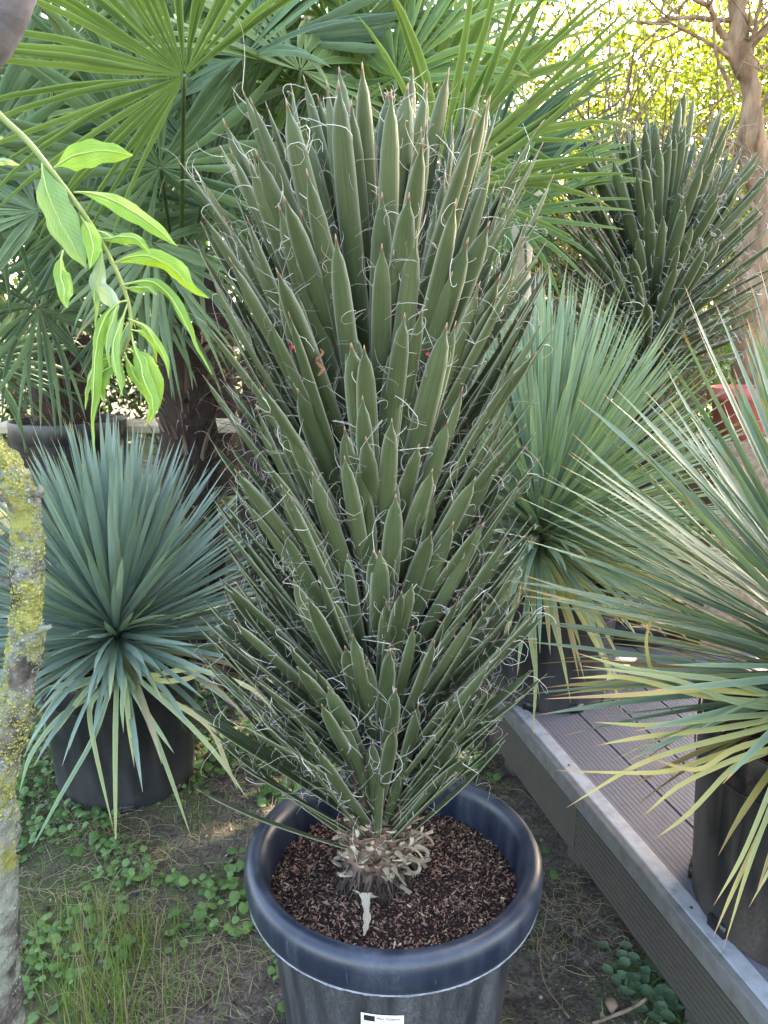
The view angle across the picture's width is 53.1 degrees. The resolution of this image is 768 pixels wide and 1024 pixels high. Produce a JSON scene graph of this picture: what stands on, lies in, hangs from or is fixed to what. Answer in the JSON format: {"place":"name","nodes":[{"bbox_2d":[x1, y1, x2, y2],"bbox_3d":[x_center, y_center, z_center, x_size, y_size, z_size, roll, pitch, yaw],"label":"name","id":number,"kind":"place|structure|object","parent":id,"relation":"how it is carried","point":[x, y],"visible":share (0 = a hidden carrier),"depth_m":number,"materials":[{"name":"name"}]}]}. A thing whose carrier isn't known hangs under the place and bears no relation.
{"place":"outdoors","nodes":[
{"label":"outdoors","id":0,"kind":"place"},
{"bbox_2d":[0,338,712,1023],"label":"ground","id":1,"kind":"structure","parent":0,"point":[520,996],"depth_m":1.95,"materials":[{"name":"brown soil"}]},
{"bbox_2d":[7,413,128,571],"bbox_3d":[-1.477,-0.102,3.676,0.521,0.685,0.521,0,13,0],"label":"plant pot","id":2,"kind":"object","parent":1,"relation":"on","point":[16,440],"visible":0.27,"depth_m":3.40,"materials":[{"name":"grey plastic"}]},
{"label":"potting soil","id":3,"kind":"object","parent":2,"relation":"in","visible":0},
{"bbox_2d":[0,13,149,451],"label":"fan palm","id":4,"kind":"object","parent":3,"relation":"on","point":[54,394],"visible":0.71,"depth_m":2.75,"materials":[{"name":"green plant"}]},
{"bbox_2d":[69,939,119,975],"bbox_3d":[-0.685,1.029,1.793,0.092,0.022,0.112,12,18,40],"label":"weed plant","id":5,"kind":"object","parent":1,"relation":"on","point":[73,948],"visible":0.62,"depth_m":1.80,"materials":[{"name":"green plant"}]},
{"bbox_2d":[0,0,211,1023],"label":"peach tree","id":6,"kind":"object","parent":1,"relation":"on","point":[25,580],"visible":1,"depth_m":0.78,"materials":[{"name":"green plant"}]},
{"bbox_2d":[0,15,221,438],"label":"hedge shrub","id":7,"kind":"object","parent":1,"relation":"on","point":[14,380],"visible":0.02,"depth_m":6.68,"materials":[{"name":"green plant"}]},
{"bbox_2d":[36,640,195,813],"bbox_3d":[-0.845,0.664,2.492,0.481,0.430,0.481,0,13,0],"label":"plant pot","id":8,"kind":"object","parent":1,"relation":"on","point":[84,789],"visible":0.4,"depth_m":2.32,"materials":[{"name":"black plastic"}]},
{"bbox_2d":[47,648,186,688],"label":"potting soil","id":9,"kind":"structure","parent":8,"relation":"in","point":[89,673],"depth_m":2.37,"materials":[{"name":"brown soil"}]},
{"bbox_2d":[0,408,279,847],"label":"blue yucca","id":10,"kind":"object","parent":8,"relation":"in","point":[126,563],"visible":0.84,"depth_m":2.20,"materials":[{"name":"green plant"}]},
{"bbox_2d":[0,33,234,387],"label":"fan palm","id":11,"kind":"object","parent":1,"relation":"on","point":[75,332],"visible":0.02,"depth_m":4.17,"materials":[{"name":"green plant"}]},
{"bbox_2d":[0,418,240,433],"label":"timber ledge","id":12,"kind":"object","parent":1,"relation":"on","point":[4,430],"visible":0.16,"depth_m":3.67,"materials":[{"name":"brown wood"}]},
{"bbox_2d":[0,17,314,496],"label":"fan palm","id":13,"kind":"object","parent":1,"relation":"on","point":[209,306],"visible":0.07,"depth_m":4.26,"materials":[{"name":"green plant"}]},
{"bbox_2d":[0,0,315,682],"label":"fan palm","id":14,"kind":"object","parent":1,"relation":"on","point":[122,114],"visible":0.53,"depth_m":2.15,"materials":[{"name":"green plant"}]},
{"bbox_2d":[164,918,206,952],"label":"weed plant","id":15,"kind":"object","parent":1,"relation":"on","point":[186,925],"visible":0.94,"depth_m":1.87,"materials":[{"name":"green plant"}]},
{"bbox_2d":[62,0,462,686],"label":"fan palm","id":16,"kind":"object","parent":1,"relation":"on","point":[332,34],"visible":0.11,"depth_m":2.27,"materials":[{"name":"green plant"}]},
{"bbox_2d":[0,617,557,1023],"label":"ground cover","id":17,"kind":"object","parent":1,"relation":"on","point":[176,878],"visible":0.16,"depth_m":2.12,"materials":[{"name":"green plant"}]},
{"bbox_2d":[1,650,644,1023],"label":"dry straw","id":18,"kind":"object","parent":1,"relation":"on","point":[224,941],"visible":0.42,"depth_m":1.90,"materials":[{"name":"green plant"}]},
{"bbox_2d":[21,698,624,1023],"bbox_3d":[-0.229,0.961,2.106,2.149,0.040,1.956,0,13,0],"label":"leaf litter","id":19,"kind":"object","parent":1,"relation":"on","point":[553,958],"visible":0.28,"depth_m":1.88,"materials":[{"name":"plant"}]},
{"bbox_2d":[16,680,647,1023],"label":"grass","id":20,"kind":"structure","parent":1,"relation":"on","point":[119,993],"depth_m":1.72,"materials":[{"name":"green plant"}]},
{"bbox_2d":[175,0,555,276],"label":"fan palm","id":21,"kind":"object","parent":1,"relation":"on","point":[516,37],"depth_m":4.31,"materials":[{"name":"green plant"}]},
{"bbox_2d":[244,773,543,1023],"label":"plant pot","id":22,"kind":"object","parent":1,"relation":"on","point":[328,980],"visible":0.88,"depth_m":1.30,"materials":[{"name":"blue plastic"}]},
{"bbox_2d":[271,810,516,948],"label":"potting soil","id":23,"kind":"structure","parent":22,"relation":"in","point":[465,885],"depth_m":1.44,"materials":[{"name":"brown soil"}]},
{"bbox_2d":[162,18,570,935],"bbox_3d":[-0.016,0.031,1.336,0.660,1.460,0.638,8,16,32],"label":"filifera yucca","id":24,"kind":"object","parent":23,"relation":"on","point":[362,280],"visible":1,"depth_m":1.16,"materials":[{"name":"green plant"}]},
{"bbox_2d":[99,0,718,436],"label":"hedge shrub","id":25,"kind":"object","parent":1,"relation":"on","point":[129,396],"visible":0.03,"depth_m":6.62,"materials":[{"name":"green plant"}]},
{"bbox_2d":[196,0,649,568],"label":"fan palm","id":26,"kind":"object","parent":1,"relation":"on","point":[464,40],"visible":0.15,"depth_m":2.19,"materials":[{"name":"green plant"}]},
{"bbox_2d":[490,159,550,550],"bbox_3d":[0.643,-0.654,3.571,0.266,1.868,0.150,-6,15,-25],"label":"dead trunk","id":27,"kind":"object","parent":1,"relation":"on","point":[515,232],"visible":0.06,"depth_m":3.40,"materials":[{"name":"brown wood"}]},
{"bbox_2d":[482,39,615,380],"bbox_3d":[1.041,-2.529,7.250,4.613,4.379,2.868,-3,14,-13],"label":"hedge shrub","id":28,"kind":"object","parent":1,"relation":"on","point":[579,257],"depth_m":7.01,"materials":[{"name":"green plant"}]},
{"bbox_2d":[540,889,569,1017],"bbox_3d":[0.384,1.022,1.823,0.045,0.013,0.394,1,13,3],"label":"dry stem","id":29,"kind":"object","parent":1,"relation":"on","point":[540,957],"visible":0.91,"depth_m":1.77,"materials":[{"name":"brown plant"}]},
{"bbox_2d":[416,0,767,429],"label":"garden shrub","id":30,"kind":"object","parent":1,"relation":"on","point":[618,133],"visible":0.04,"depth_m":4.75,"materials":[{"name":"green plant"}]},
{"bbox_2d":[436,0,767,446],"bbox_3d":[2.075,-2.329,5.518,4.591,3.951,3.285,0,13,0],"label":"flowering shrub","id":31,"kind":"object","parent":1,"relation":"on","point":[661,52],"visible":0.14,"depth_m":5.14,"materials":[{"name":"yellow plant"}]},
{"bbox_2d":[604,997,618,1013],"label":"fallen leaf","id":32,"kind":"object","parent":1,"relation":"on","point":[611,1004],"visible":1,"depth_m":1.65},
{"bbox_2d":[494,264,733,481],"bbox_3d":[1.404,-0.814,4.726,1.517,1.371,1.345,0,13,0],"label":"garden shrub","id":33,"kind":"object","parent":1,"relation":"on","point":[690,386],"visible":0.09,"depth_m":4.41,"materials":[{"name":"green plant"}]},
{"bbox_2d":[591,997,647,1023],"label":"stick","id":34,"kind":"object","parent":1,"relation":"on","point":[626,1010],"visible":1,"depth_m":1.63,"materials":[{"name":"brown wood"}]},
{"bbox_2d":[490,611,767,1023],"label":"garden deck","id":35,"kind":"structure","parent":1,"relation":"on","point":[629,864],"depth_m":1.91,"materials":[{"name":"grey wood"}]},
{"bbox_2d":[485,565,620,713],"bbox_3d":[0.545,0.407,2.533,0.431,0.370,0.431,0,13,0],"label":"plant pot","id":36,"kind":"object","parent":35,"relation":"on","point":[544,702],"visible":0.34,"depth_m":2.37,"materials":[{"name":"black plastic"}]},
{"bbox_2d":[515,579,612,604],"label":"potting soil","id":37,"kind":"structure","parent":36,"relation":"in","point":[600,587],"depth_m":2.49,"materials":[{"name":"brown soil"}]},
{"bbox_2d":[468,259,767,736],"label":"blue yucca","id":38,"kind":"object","parent":37,"relation":"in","point":[557,418],"visible":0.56,"depth_m":2.13,"materials":[{"name":"green plant"}]},
{"bbox_2d":[688,670,767,966],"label":"plant pot","id":39,"kind":"object","parent":35,"relation":"on","point":[716,811],"visible":0.45,"depth_m":1.47,"materials":[{"name":"black plastic"}]},
{"bbox_2d":[714,697,767,762],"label":"potting soil","id":40,"kind":"structure","parent":39,"relation":"in","point":[756,736],"depth_m":1.56,"materials":[{"name":"brown soil"}]},
{"bbox_2d":[504,257,767,948],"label":"blue yucca","id":41,"kind":"object","parent":40,"relation":"on","point":[745,514],"visible":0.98,"depth_m":1.43,"materials":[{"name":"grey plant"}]},
{"bbox_2d":[597,940,662,994],"bbox_3d":[0.569,1.038,1.761,0.145,0.026,0.156,0,13,0],"label":"weed plant","id":42,"kind":"object","parent":1,"relation":"on","point":[643,973],"visible":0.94,"depth_m":1.75,"materials":[{"name":"green plant"}]},
{"bbox_2d":[610,957,677,1021],"bbox_3d":[0.581,1.053,1.710,0.144,0.027,0.164,8,16,32],"label":"weed plant","id":43,"kind":"object","parent":1,"relation":"on","point":[651,992],"visible":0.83,"depth_m":1.70,"materials":[{"name":"green plant"}]},
{"bbox_2d":[613,599,679,648],"bbox_3d":[0.975,0.557,3.114,0.421,0.360,0.421,0,13,0],"label":"plant pot","id":44,"kind":"object","parent":1,"relation":"on","point":[639,630],"visible":0.09,"depth_m":2.89,"materials":[{"name":"black plastic"}]},
{"bbox_2d":[616,620,667,626],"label":"potting soil","id":45,"kind":"structure","parent":44,"relation":"in","point":[620,623],"depth_m":3.00,"materials":[{"name":"brown soil"}]},
{"bbox_2d":[547,88,767,621],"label":"filifera yucca","id":46,"kind":"object","parent":45,"relation":"on","point":[672,235],"visible":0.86,"depth_m":2.58,"materials":[{"name":"green plant"}]},
{"bbox_2d":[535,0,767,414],"bbox_3d":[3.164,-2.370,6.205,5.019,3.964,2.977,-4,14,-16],"label":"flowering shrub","id":47,"kind":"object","parent":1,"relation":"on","point":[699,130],"visible":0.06,"depth_m":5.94,"materials":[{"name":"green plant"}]},
{"bbox_2d":[601,313,733,475],"bbox_3d":[2.004,-0.837,4.992,1.368,1.496,1.503,6,15,23],"label":"garden shrub","id":48,"kind":"object","parent":1,"relation":"on","point":[727,348],"visible":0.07,"depth_m":4.87,"materials":[{"name":"green plant"}]},
{"bbox_2d":[654,987,689,1023],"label":"weed plant","id":49,"kind":"object","parent":1,"relation":"on","point":[666,1013],"visible":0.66,"depth_m":1.66,"materials":[{"name":"green plant"}]},
{"bbox_2d":[602,0,767,436],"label":"garden tree","id":50,"kind":"object","parent":1,"relation":"on","point":[738,40],"visible":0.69,"depth_m":3.81,"materials":[{"name":"brown plant"}]},
{"bbox_2d":[672,433,767,653],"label":"timber block","id":51,"kind":"structure","parent":1,"relation":"on","point":[748,449],"depth_m":2.79,"materials":[{"name":"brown wood"}]},
{"bbox_2d":[707,385,763,440],"bbox_3d":[1.269,-0.354,2.743,0.236,0.182,0.236,0,13,0],"label":"clay pot","id":52,"kind":"object","parent":51,"relation":"on","point":[728,406],"visible":0.36,"depth_m":2.68,"materials":[{"name":"red ceramic"}]},
{"bbox_2d":[0,0,767,336],"label":"sky","id":53,"kind":"structure","parent":0,"point":[611,5],"materials":[{"name":"white"}]}
]}

